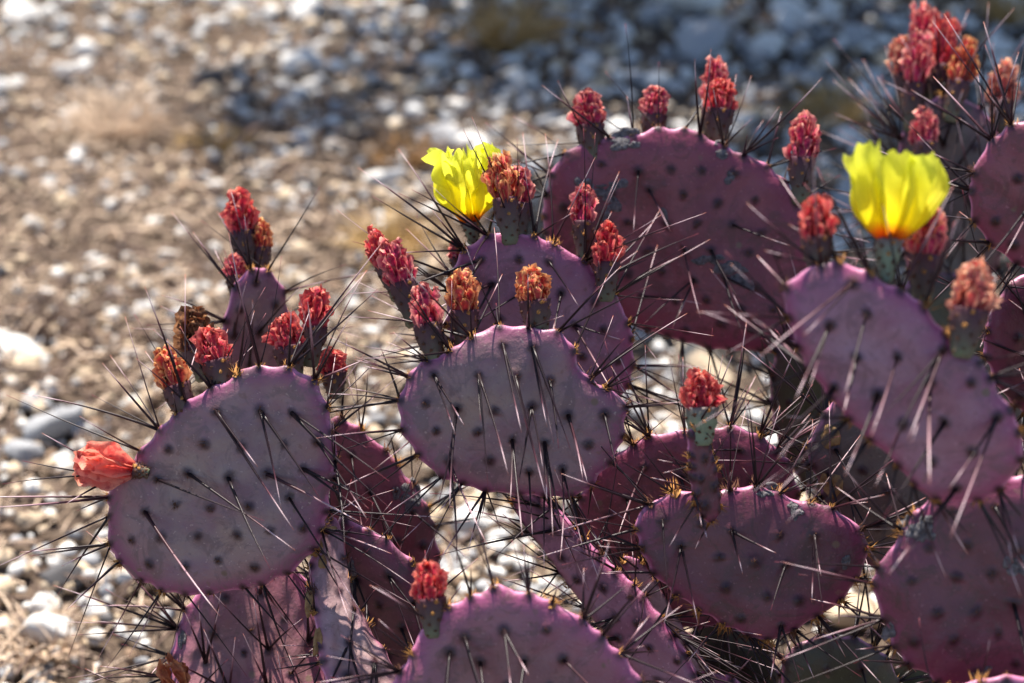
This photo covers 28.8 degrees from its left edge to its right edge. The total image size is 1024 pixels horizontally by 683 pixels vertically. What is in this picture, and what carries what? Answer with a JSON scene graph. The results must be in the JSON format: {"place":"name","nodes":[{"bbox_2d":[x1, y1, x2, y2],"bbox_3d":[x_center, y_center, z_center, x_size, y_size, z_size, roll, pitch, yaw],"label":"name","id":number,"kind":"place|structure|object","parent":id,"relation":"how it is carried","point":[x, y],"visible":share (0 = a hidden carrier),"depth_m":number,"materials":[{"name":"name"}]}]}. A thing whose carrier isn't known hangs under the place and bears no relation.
{"place":"outdoors","nodes":[
{"label":"outdoors","id":0,"kind":"place"},
{"bbox_2d":[0,0,1023,682],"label":"ground","id":1,"kind":"structure","parent":0,"point":[648,52],"depth_m":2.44,"materials":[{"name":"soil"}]},
{"bbox_2d":[6,395,21,408],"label":"stone","id":2,"kind":"object","parent":1,"relation":"on","point":[11,403],"visible":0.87,"depth_m":1.89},
{"bbox_2d":[10,76,24,89],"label":"stone","id":3,"kind":"object","parent":1,"relation":"on","point":[16,82],"visible":0.73,"depth_m":2.66,"materials":[{"name":"white stone"}]},
{"bbox_2d":[2,0,42,26],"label":"stone","id":4,"kind":"object","parent":1,"relation":"on","point":[18,8],"visible":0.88,"depth_m":2.90,"materials":[{"name":"white stone"}]},
{"bbox_2d":[2,439,44,463],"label":"stone","id":5,"kind":"object","parent":1,"relation":"on","point":[18,451],"visible":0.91,"depth_m":1.81,"materials":[{"name":"stone"}]},
{"bbox_2d":[5,352,41,385],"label":"stone","id":6,"kind":"object","parent":1,"relation":"on","point":[28,359],"visible":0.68,"depth_m":1.95,"materials":[{"name":"stone"}]},
{"bbox_2d":[0,334,47,364],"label":"stone","id":7,"kind":"object","parent":1,"relation":"on","point":[23,343],"visible":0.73,"depth_m":1.98,"materials":[{"name":"white stone"}]},
{"bbox_2d":[21,393,39,410],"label":"stone","id":8,"kind":"object","parent":1,"relation":"on","point":[33,398],"visible":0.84,"depth_m":1.89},
{"bbox_2d":[24,215,42,229],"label":"stone","id":9,"kind":"object","parent":1,"relation":"on","point":[32,223],"visible":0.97,"depth_m":2.26,"materials":[{"name":"white stone"}]},
{"bbox_2d":[24,663,54,681],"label":"stone","id":10,"kind":"object","parent":1,"relation":"on","point":[47,667],"visible":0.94,"depth_m":1.54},
{"bbox_2d":[37,120,49,135],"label":"stone","id":11,"kind":"object","parent":1,"relation":"on","point":[43,127],"visible":0.66,"depth_m":2.50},
{"bbox_2d":[27,592,61,614],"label":"stone","id":12,"kind":"object","parent":1,"relation":"on","point":[39,607],"visible":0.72,"depth_m":1.60,"materials":[{"name":"white stone"}]},
{"bbox_2d":[17,613,83,644],"bbox_3d":[-0.365,0.226,1.587,0.048,0.029,0.037,6,29,12],"label":"stone","id":13,"kind":"object","parent":1,"relation":"on","point":[46,622],"visible":0.84,"depth_m":1.57,"materials":[{"name":"white stone"}]},
{"bbox_2d":[42,180,59,189],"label":"stone","id":14,"kind":"object","parent":1,"relation":"on","point":[51,182],"visible":0.63,"depth_m":2.35,"materials":[{"name":"white stone"}]},
{"bbox_2d":[23,403,84,446],"bbox_3d":[-0.430,0.081,1.857,0.064,0.032,0.067,-25,3,-32],"label":"stone","id":15,"kind":"object","parent":1,"relation":"on","point":[50,426],"visible":0.81,"depth_m":1.84,"materials":[{"name":"stone"}]},
{"bbox_2d":[46,124,62,138],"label":"stone","id":16,"kind":"object","parent":1,"relation":"on","point":[57,129],"visible":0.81,"depth_m":2.50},
{"bbox_2d":[48,38,61,47],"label":"stone","id":17,"kind":"object","parent":1,"relation":"on","point":[55,42],"visible":1,"depth_m":2.81,"materials":[{"name":"white stone"}]},
{"bbox_2d":[47,554,63,565],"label":"stone","id":18,"kind":"object","parent":1,"relation":"on","point":[51,561],"visible":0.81,"depth_m":1.67,"materials":[{"name":"white stone"}]},
{"bbox_2d":[0,594,114,677],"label":"grass tuft","id":19,"kind":"object","parent":1,"relation":"on","point":[29,652],"visible":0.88,"depth_m":1.56,"materials":[{"name":"plant"}]},
{"bbox_2d":[4,287,119,350],"bbox_3d":[-0.468,-0.036,2.050,0.115,0.045,0.130,8,29,15],"label":"grass tuft","id":20,"kind":"object","parent":1,"relation":"on","point":[44,325],"visible":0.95,"depth_m":2.04,"materials":[{"name":"plant"}]},
{"bbox_2d":[39,560,84,595],"bbox_3d":[-0.370,0.194,1.646,0.037,0.023,0.031,-19,34,-32],"label":"stone","id":21,"kind":"object","parent":1,"relation":"on","point":[53,574],"visible":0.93,"depth_m":1.64,"materials":[{"name":"stone"}]},
{"bbox_2d":[51,451,73,475],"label":"stone","id":22,"kind":"object","parent":1,"relation":"on","point":[62,458],"visible":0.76,"depth_m":1.80,"materials":[{"name":"white stone"}]},
{"bbox_2d":[54,191,75,206],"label":"stone","id":23,"kind":"object","parent":1,"relation":"on","point":[58,200],"visible":0.89,"depth_m":2.31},
{"bbox_2d":[78,592,92,607],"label":"stone","id":24,"kind":"object","parent":1,"relation":"on","point":[82,601],"visible":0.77,"depth_m":1.62,"materials":[{"name":"white stone"}]},
{"bbox_2d":[75,357,97,371],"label":"stone","id":25,"kind":"object","parent":1,"relation":"on","point":[85,359],"visible":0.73,"depth_m":1.97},
{"bbox_2d":[90,257,112,274],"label":"stone","id":26,"kind":"object","parent":1,"relation":"on","point":[103,272],"visible":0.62,"depth_m":2.17,"materials":[{"name":"white stone"}]},
{"bbox_2d":[29,80,203,154],"bbox_3d":[-0.497,-0.284,2.501,0.222,0.054,0.211,8,29,15],"label":"grass tuft","id":27,"kind":"object","parent":1,"relation":"on","point":[102,125],"visible":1,"depth_m":2.50,"materials":[{"name":"plant"}]},
{"bbox_2d":[117,395,138,409],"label":"stone","id":28,"kind":"object","parent":1,"relation":"on","point":[136,397],"visible":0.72,"depth_m":1.90,"materials":[{"name":"white stone"}]},
{"bbox_2d":[136,189,148,200],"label":"stone","id":29,"kind":"object","parent":1,"relation":"on","point":[145,192],"visible":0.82,"depth_m":2.33,"materials":[{"name":"white stone"}]},
{"bbox_2d":[139,311,159,321],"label":"stone","id":30,"kind":"object","parent":1,"relation":"on","point":[144,313],"visible":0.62,"depth_m":2.05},
{"bbox_2d":[148,392,162,408],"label":"stone","id":31,"kind":"object","parent":1,"relation":"on","point":[156,400],"visible":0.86,"depth_m":1.91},
{"bbox_2d":[175,227,191,239],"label":"stone","id":32,"kind":"object","parent":1,"relation":"on","point":[180,230],"visible":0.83,"depth_m":2.24,"materials":[{"name":"white stone"}]},
{"bbox_2d":[197,282,209,290],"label":"stone","id":33,"kind":"object","parent":1,"relation":"on","point":[206,285],"visible":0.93,"depth_m":2.12,"materials":[{"name":"white stone"}]},
{"bbox_2d":[165,121,255,165],"bbox_3d":[-0.372,-0.249,2.460,0.116,0.047,0.129,0,28,0],"label":"grass tuft","id":34,"kind":"object","parent":1,"relation":"on","point":[227,143],"visible":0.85,"depth_m":2.47,"materials":[{"name":"plant"}]},
{"bbox_2d":[199,82,222,102],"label":"stone","id":35,"kind":"object","parent":1,"relation":"on","point":[215,88],"visible":0.75,"depth_m":2.63,"materials":[{"name":"stone"}]},
{"bbox_2d":[189,62,248,91],"bbox_3d":[-0.396,-0.357,2.693,0.070,0.034,0.074,-14,10,21],"label":"stone","id":36,"kind":"object","parent":1,"relation":"on","point":[207,75],"visible":0.81,"depth_m":2.67,"materials":[{"name":"stone"}]},
{"bbox_2d":[224,2,241,11],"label":"stone","id":37,"kind":"object","parent":1,"relation":"on","point":[231,5],"visible":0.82,"depth_m":2.96,"materials":[{"name":"white stone"}]},
{"bbox_2d":[0,186,487,682],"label":"prickly pear plant","id":38,"kind":"object","parent":1,"relation":"on","point":[224,498],"visible":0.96,"depth_m":1.17,"materials":[{"name":"purple plant"}]},
{"bbox_2d":[246,66,257,80],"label":"stone","id":39,"kind":"object","parent":1,"relation":"on","point":[251,73],"visible":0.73,"depth_m":2.71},
{"bbox_2d":[237,116,266,131],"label":"stone","id":40,"kind":"object","parent":1,"relation":"on","point":[247,122],"visible":0.59,"depth_m":2.53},
{"bbox_2d":[245,89,260,100],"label":"stone","id":41,"kind":"object","parent":1,"relation":"on","point":[253,93],"visible":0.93,"depth_m":2.64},
{"bbox_2d":[265,199,279,209],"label":"stone","id":42,"kind":"object","parent":1,"relation":"on","point":[273,205],"visible":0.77,"depth_m":2.31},
{"bbox_2d":[269,27,282,36],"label":"stone","id":43,"kind":"object","parent":1,"relation":"on","point":[275,31],"visible":0.92,"depth_m":2.85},
{"bbox_2d":[274,95,302,112],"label":"stone","id":44,"kind":"object","parent":1,"relation":"on","point":[293,103],"visible":0.78,"depth_m":2.60,"materials":[{"name":"stone"}]},
{"bbox_2d":[235,109,350,145],"bbox_3d":[-0.277,-0.271,2.490,0.165,0.021,0.028,-20,34,-32],"label":"twig","id":45,"kind":"object","parent":1,"relation":"on","point":[246,134],"visible":1,"depth_m":2.49,"materials":[{"name":"wood"}]},
{"bbox_2d":[280,50,315,74],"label":"stone","id":46,"kind":"object","parent":1,"relation":"on","point":[305,56],"visible":0.88,"depth_m":2.73,"materials":[{"name":"white stone"}]},
{"bbox_2d":[289,0,327,21],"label":"stone","id":47,"kind":"object","parent":1,"relation":"on","point":[300,7],"visible":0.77,"depth_m":2.94,"materials":[{"name":"white stone"}]},
{"bbox_2d":[324,139,337,150],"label":"stone","id":48,"kind":"object","parent":1,"relation":"on","point":[330,146],"visible":0.84,"depth_m":2.48,"materials":[{"name":"white stone"}]},
{"bbox_2d":[331,204,347,215],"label":"stone","id":49,"kind":"object","parent":1,"relation":"on","point":[344,209],"visible":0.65,"depth_m":2.30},
{"bbox_2d":[337,194,348,203],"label":"stone","id":50,"kind":"object","parent":1,"relation":"on","point":[341,199],"visible":0.96,"depth_m":2.33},
{"bbox_2d":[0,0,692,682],"bbox_3d":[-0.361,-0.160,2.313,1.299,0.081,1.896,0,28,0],"label":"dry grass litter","id":51,"kind":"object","parent":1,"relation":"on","point":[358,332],"visible":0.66,"depth_m":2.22,"materials":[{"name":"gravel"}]},
{"bbox_2d":[340,349,360,367],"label":"stone","id":52,"kind":"object","parent":1,"relation":"on","point":[349,360],"visible":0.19,"depth_m":1.97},
{"bbox_2d":[360,189,369,200],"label":"stone","id":53,"kind":"object","parent":1,"relation":"on","point":[364,194],"visible":0.84,"depth_m":2.34,"materials":[{"name":"white stone"}]},
{"bbox_2d":[362,73,380,84],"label":"stone","id":54,"kind":"object","parent":1,"relation":"on","point":[374,82],"visible":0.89,"depth_m":2.70,"materials":[{"name":"white stone"}]},
{"bbox_2d":[363,170,385,185],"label":"stone","id":55,"kind":"object","parent":1,"relation":"on","point":[378,176],"visible":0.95,"depth_m":2.38,"materials":[{"name":"white stone"}]},
{"bbox_2d":[368,414,385,426],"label":"stone","id":56,"kind":"object","parent":1,"relation":"on","point":[378,420],"visible":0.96,"depth_m":1.87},
{"bbox_2d":[377,25,389,36],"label":"stone","id":57,"kind":"object","parent":1,"relation":"on","point":[382,27],"visible":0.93,"depth_m":2.87,"materials":[{"name":"white stone"}]},
{"bbox_2d":[371,14,397,31],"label":"stone","id":58,"kind":"object","parent":1,"relation":"on","point":[393,19],"visible":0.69,"depth_m":2.90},
{"bbox_2d":[323,196,456,279],"bbox_3d":[-0.120,-0.118,2.198,0.175,0.058,0.187,0,28,0],"label":"grass tuft","id":59,"kind":"object","parent":1,"relation":"on","point":[409,237],"visible":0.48,"depth_m":2.21,"materials":[{"name":"plant"}]},
{"bbox_2d":[342,121,453,171],"bbox_3d":[-0.140,-0.240,2.437,0.129,0.050,0.139,-11,30,-20],"label":"grass tuft","id":60,"kind":"object","parent":1,"relation":"on","point":[414,162],"visible":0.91,"depth_m":2.43,"materials":[{"name":"plant"}]},
{"bbox_2d":[410,203,436,218],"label":"stone","id":61,"kind":"object","parent":1,"relation":"on","point":[433,205],"visible":0.59,"depth_m":2.30,"materials":[{"name":"white stone"}]},
{"bbox_2d":[418,125,436,141],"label":"stone","id":62,"kind":"object","parent":1,"relation":"on","point":[425,129],"visible":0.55,"depth_m":2.50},
{"bbox_2d":[415,222,441,237],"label":"stone","id":63,"kind":"object","parent":1,"relation":"on","point":[438,231],"visible":0.44,"depth_m":2.26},
{"bbox_2d":[420,54,453,78],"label":"stone","id":64,"kind":"object","parent":1,"relation":"on","point":[442,63],"visible":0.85,"depth_m":2.73,"materials":[{"name":"white stone"}]},
{"bbox_2d":[430,123,462,153],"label":"stone","id":65,"kind":"object","parent":1,"relation":"on","point":[450,133],"visible":0.66,"depth_m":2.48,"materials":[{"name":"stone"}]},
{"bbox_2d":[440,554,462,571],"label":"stone","id":66,"kind":"object","parent":1,"relation":"on","point":[455,565],"visible":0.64,"depth_m":1.66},
{"bbox_2d":[450,572,478,584],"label":"stone","id":67,"kind":"object","parent":1,"relation":"on","point":[475,577],"visible":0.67,"depth_m":1.64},
{"bbox_2d":[456,131,478,150],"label":"stone","id":68,"kind":"object","parent":1,"relation":"on","point":[462,140],"visible":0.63,"depth_m":2.46,"materials":[{"name":"white stone"}]},
{"bbox_2d":[450,502,489,534],"bbox_3d":[-0.034,0.157,1.720,0.038,0.024,0.033,19,31,40],"label":"stone","id":69,"kind":"object","parent":1,"relation":"on","point":[462,513],"visible":0.64,"depth_m":1.71,"materials":[{"name":"white stone"}]},
{"bbox_2d":[463,548,476,560],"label":"stone","id":70,"kind":"object","parent":1,"relation":"on","point":[471,551],"visible":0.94,"depth_m":1.68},
{"bbox_2d":[457,487,491,508],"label":"stone","id":71,"kind":"object","parent":1,"relation":"on","point":[461,500],"visible":0.48,"depth_m":1.75,"materials":[{"name":"stone"}]},
{"bbox_2d":[488,78,510,98],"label":"stone","id":72,"kind":"object","parent":1,"relation":"on","point":[497,82],"visible":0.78,"depth_m":2.64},
{"bbox_2d":[501,83,527,100],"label":"stone","id":73,"kind":"object","parent":1,"relation":"on","point":[521,88],"visible":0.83,"depth_m":2.64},
{"bbox_2d":[412,0,620,69],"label":"grass tuft","id":74,"kind":"object","parent":1,"relation":"on","point":[499,28],"visible":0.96,"depth_m":2.80,"materials":[{"name":"plant"}]},
{"bbox_2d":[505,67,529,88],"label":"stone","id":75,"kind":"object","parent":1,"relation":"on","point":[514,75],"visible":0.68,"depth_m":2.68,"materials":[{"name":"white stone"}]},
{"bbox_2d":[510,37,537,52],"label":"stone","id":76,"kind":"object","parent":1,"relation":"on","point":[530,46],"visible":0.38,"depth_m":2.81,"materials":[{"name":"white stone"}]},
{"bbox_2d":[514,582,539,594],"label":"stone","id":77,"kind":"object","parent":1,"relation":"on","point":[521,588],"visible":0.48,"depth_m":1.63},
{"bbox_2d":[537,577,556,590],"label":"stone","id":78,"kind":"object","parent":1,"relation":"on","point":[542,584],"visible":0.66,"depth_m":1.63,"materials":[{"name":"white stone"}]},
{"bbox_2d":[537,588,559,599],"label":"stone","id":79,"kind":"object","parent":1,"relation":"on","point":[552,592],"visible":0.24,"depth_m":1.62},
{"bbox_2d":[544,9,564,21],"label":"stone","id":80,"kind":"object","parent":1,"relation":"on","point":[549,11],"visible":0.74,"depth_m":2.93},
{"bbox_2d":[316,24,985,682],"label":"prickly pear plant","id":81,"kind":"object","parent":1,"relation":"on","point":[654,546],"visible":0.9,"depth_m":1.19,"materials":[{"name":"purple plant"}]},
{"bbox_2d":[637,3,671,27],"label":"stone","id":82,"kind":"object","parent":1,"relation":"on","point":[650,14],"visible":0.87,"depth_m":2.90,"materials":[{"name":"stone"}]},
{"bbox_2d":[666,35,675,45],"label":"stone","id":83,"kind":"object","parent":1,"relation":"on","point":[671,40],"visible":0.32,"depth_m":2.85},
{"bbox_2d":[661,54,689,73],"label":"stone","id":84,"kind":"object","parent":1,"relation":"on","point":[680,61],"visible":0.78,"depth_m":2.75,"materials":[{"name":"stone"}]},
{"bbox_2d":[675,15,685,26],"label":"stone","id":85,"kind":"object","parent":1,"relation":"on","point":[680,21],"visible":0.98,"depth_m":2.91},
{"bbox_2d":[656,0,724,16],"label":"stone","id":86,"kind":"object","parent":1,"relation":"on","point":[685,8],"visible":0.63,"depth_m":2.94,"materials":[{"name":"white stone"}]},
{"bbox_2d":[673,16,729,70],"bbox_3d":[0.272,-0.416,2.816,0.080,0.055,0.109,-7,47,1],"label":"stone","id":87,"kind":"object","parent":1,"relation":"on","point":[699,42],"visible":0.8,"depth_m":2.80,"materials":[{"name":"stone"}]},
{"bbox_2d":[675,343,733,389],"bbox_3d":[0.183,0.025,1.946,0.059,0.029,0.076,-19,40,-31],"label":"stone","id":88,"kind":"object","parent":1,"relation":"on","point":[696,356],"visible":0.44,"depth_m":1.94,"materials":[{"name":"stone"}]},
{"bbox_2d":[745,50,770,66],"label":"stone","id":89,"kind":"object","parent":1,"relation":"on","point":[752,55],"visible":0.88,"depth_m":2.78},
{"bbox_2d":[745,33,787,60],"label":"stone","id":90,"kind":"object","parent":1,"relation":"on","point":[773,45],"visible":0.81,"depth_m":2.80,"materials":[{"name":"white stone"}]},
{"bbox_2d":[766,433,777,445],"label":"stone","id":91,"kind":"object","parent":1,"relation":"on","point":[773,437],"visible":0.12,"depth_m":1.82,"materials":[{"name":"white stone"}]},
{"bbox_2d":[768,0,807,17],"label":"stone","id":92,"kind":"object","parent":1,"relation":"on","point":[792,9],"visible":0.73,"depth_m":2.94,"materials":[{"name":"white stone"}]},
{"bbox_2d":[781,65,799,76],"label":"stone","id":93,"kind":"object","parent":1,"relation":"on","point":[790,70],"visible":0.85,"depth_m":2.74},
{"bbox_2d":[779,24,802,40],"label":"stone","id":94,"kind":"object","parent":1,"relation":"on","point":[790,32],"visible":1,"depth_m":2.87,"materials":[{"name":"stone"}]},
{"bbox_2d":[796,34,823,57],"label":"stone","id":95,"kind":"object","parent":1,"relation":"on","point":[816,41],"visible":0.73,"depth_m":2.81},
{"bbox_2d":[800,69,825,86],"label":"stone","id":96,"kind":"object","parent":1,"relation":"on","point":[820,73],"visible":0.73,"depth_m":2.71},
{"bbox_2d":[814,1,841,23],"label":"stone","id":97,"kind":"object","parent":1,"relation":"on","point":[829,10],"visible":0.81,"depth_m":2.95,"materials":[{"name":"white stone"}]},
{"bbox_2d":[765,73,896,134],"bbox_3d":[0.413,-0.305,2.568,0.182,0.070,0.181,0,28,0],"label":"grass tuft","id":98,"kind":"object","parent":1,"relation":"on","point":[849,111],"visible":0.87,"depth_m":2.58,"materials":[{"name":"plant"}]},
{"bbox_2d":[831,170,853,216],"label":"stone","id":99,"kind":"object","parent":1,"relation":"on","point":[844,185],"visible":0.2,"depth_m":2.31,"materials":[{"name":"stone"}]},
{"bbox_2d":[839,125,860,145],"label":"stone","id":100,"kind":"object","parent":1,"relation":"on","point":[851,132],"visible":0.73,"depth_m":2.52,"materials":[{"name":"white stone"}]},
{"bbox_2d":[844,216,858,239],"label":"stone","id":101,"kind":"object","parent":1,"relation":"on","point":[849,220],"visible":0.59,"depth_m":2.24,"materials":[{"name":"white stone"}]},
{"bbox_2d":[824,592,884,628],"bbox_3d":[0.274,0.216,1.598,0.056,0.024,0.038,-4,28,-7],"label":"stone","id":102,"kind":"object","parent":1,"relation":"on","point":[846,622],"visible":0.49,"depth_m":1.58,"materials":[{"name":"stone"}]},
{"bbox_2d":[842,23,867,54],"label":"stone","id":103,"kind":"object","parent":1,"relation":"on","point":[854,35],"visible":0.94,"depth_m":2.83,"materials":[{"name":"stone"}]},
{"bbox_2d":[693,14,1023,682],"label":"prickly pear plant","id":104,"kind":"object","parent":1,"relation":"on","point":[905,380],"visible":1,"depth_m":0.99,"materials":[{"name":"purple plant"}]},
{"bbox_2d":[853,95,882,114],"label":"stone","id":105,"kind":"object","parent":1,"relation":"on","point":[868,106],"visible":0.32,"depth_m":2.62,"materials":[{"name":"white stone"}]},
{"bbox_2d":[869,68,882,84],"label":"stone","id":106,"kind":"object","parent":1,"relation":"on","point":[874,72],"visible":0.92,"depth_m":2.73,"materials":[{"name":"white stone"}]},
{"bbox_2d":[860,2,895,18],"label":"stone","id":107,"kind":"object","parent":1,"relation":"on","point":[877,9],"visible":0.81,"depth_m":2.95,"materials":[{"name":"stone"}]},
{"bbox_2d":[900,18,910,28],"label":"stone","id":108,"kind":"object","parent":1,"relation":"on","point":[904,24],"visible":0.48,"depth_m":2.90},
{"bbox_2d":[818,0,1023,682],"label":"prickly pear plant","id":109,"kind":"object","parent":1,"relation":"on","point":[922,55],"visible":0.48,"depth_m":1.44,"materials":[{"name":"purple plant"}]},
{"bbox_2d":[968,95,987,105],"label":"stone","id":110,"kind":"object","parent":1,"relation":"on","point":[972,100],"visible":0.38,"depth_m":2.62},
{"bbox_2d":[946,0,1023,27],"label":"grass tuft","id":111,"kind":"object","parent":1,"relation":"on","point":[998,14],"visible":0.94,"depth_m":2.93,"materials":[{"name":"plant"}]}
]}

